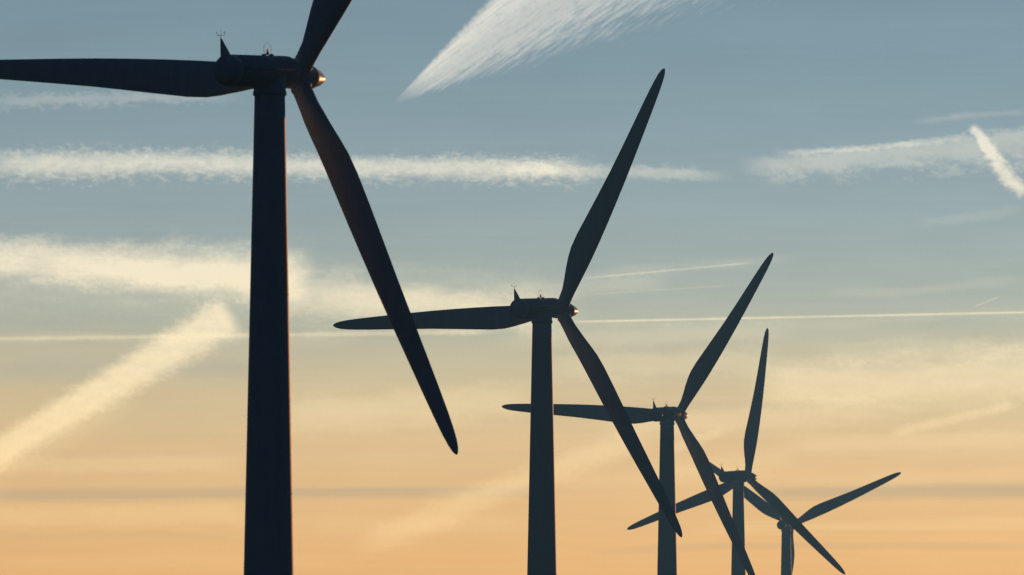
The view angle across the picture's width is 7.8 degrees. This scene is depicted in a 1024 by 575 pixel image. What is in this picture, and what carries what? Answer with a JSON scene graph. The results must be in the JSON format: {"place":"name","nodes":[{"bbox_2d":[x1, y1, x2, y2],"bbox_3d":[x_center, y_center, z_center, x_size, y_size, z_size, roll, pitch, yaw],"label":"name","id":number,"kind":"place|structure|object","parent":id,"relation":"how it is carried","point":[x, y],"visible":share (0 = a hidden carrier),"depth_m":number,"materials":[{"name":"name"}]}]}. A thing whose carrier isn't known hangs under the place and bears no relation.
{"place":"outdoors","nodes":[
{"label":"outdoors","id":0,"kind":"place"},
{"bbox_2d":[0,0,1023,574],"label":"sky","id":1,"kind":"structure","parent":0,"point":[874,148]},
{"bbox_3d":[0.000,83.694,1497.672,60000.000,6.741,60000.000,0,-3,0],"label":"ground","id":2,"kind":"structure","parent":0,"visible":0},
{"bbox_2d":[0,0,457,574],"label":"wind turbine","id":3,"kind":"object","parent":2,"relation":"on","point":[268,78],"visible":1,"depth_m":717.65,"materials":[{"name":"paint"}]},
{"bbox_2d":[333,68,681,574],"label":"wind turbine","id":4,"kind":"object","parent":2,"relation":"on","point":[539,313],"visible":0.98,"depth_m":1141.18,"materials":[{"name":"paint"}]},
{"bbox_2d":[502,253,772,574],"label":"wind turbine","id":5,"kind":"object","parent":2,"relation":"on","point":[666,416],"visible":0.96,"depth_m":1600.50,"materials":[{"name":"paint"}]},
{"bbox_2d":[627,328,844,574],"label":"wind turbine","id":6,"kind":"object","parent":2,"relation":"on","point":[735,480],"visible":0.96,"depth_m":2036.50,"materials":[{"name":"paint"}]},
{"bbox_2d":[710,462,900,574],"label":"wind turbine","id":7,"kind":"object","parent":2,"relation":"on","point":[783,526],"visible":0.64,"depth_m":2451.19,"materials":[{"name":"paint"}]}
]}

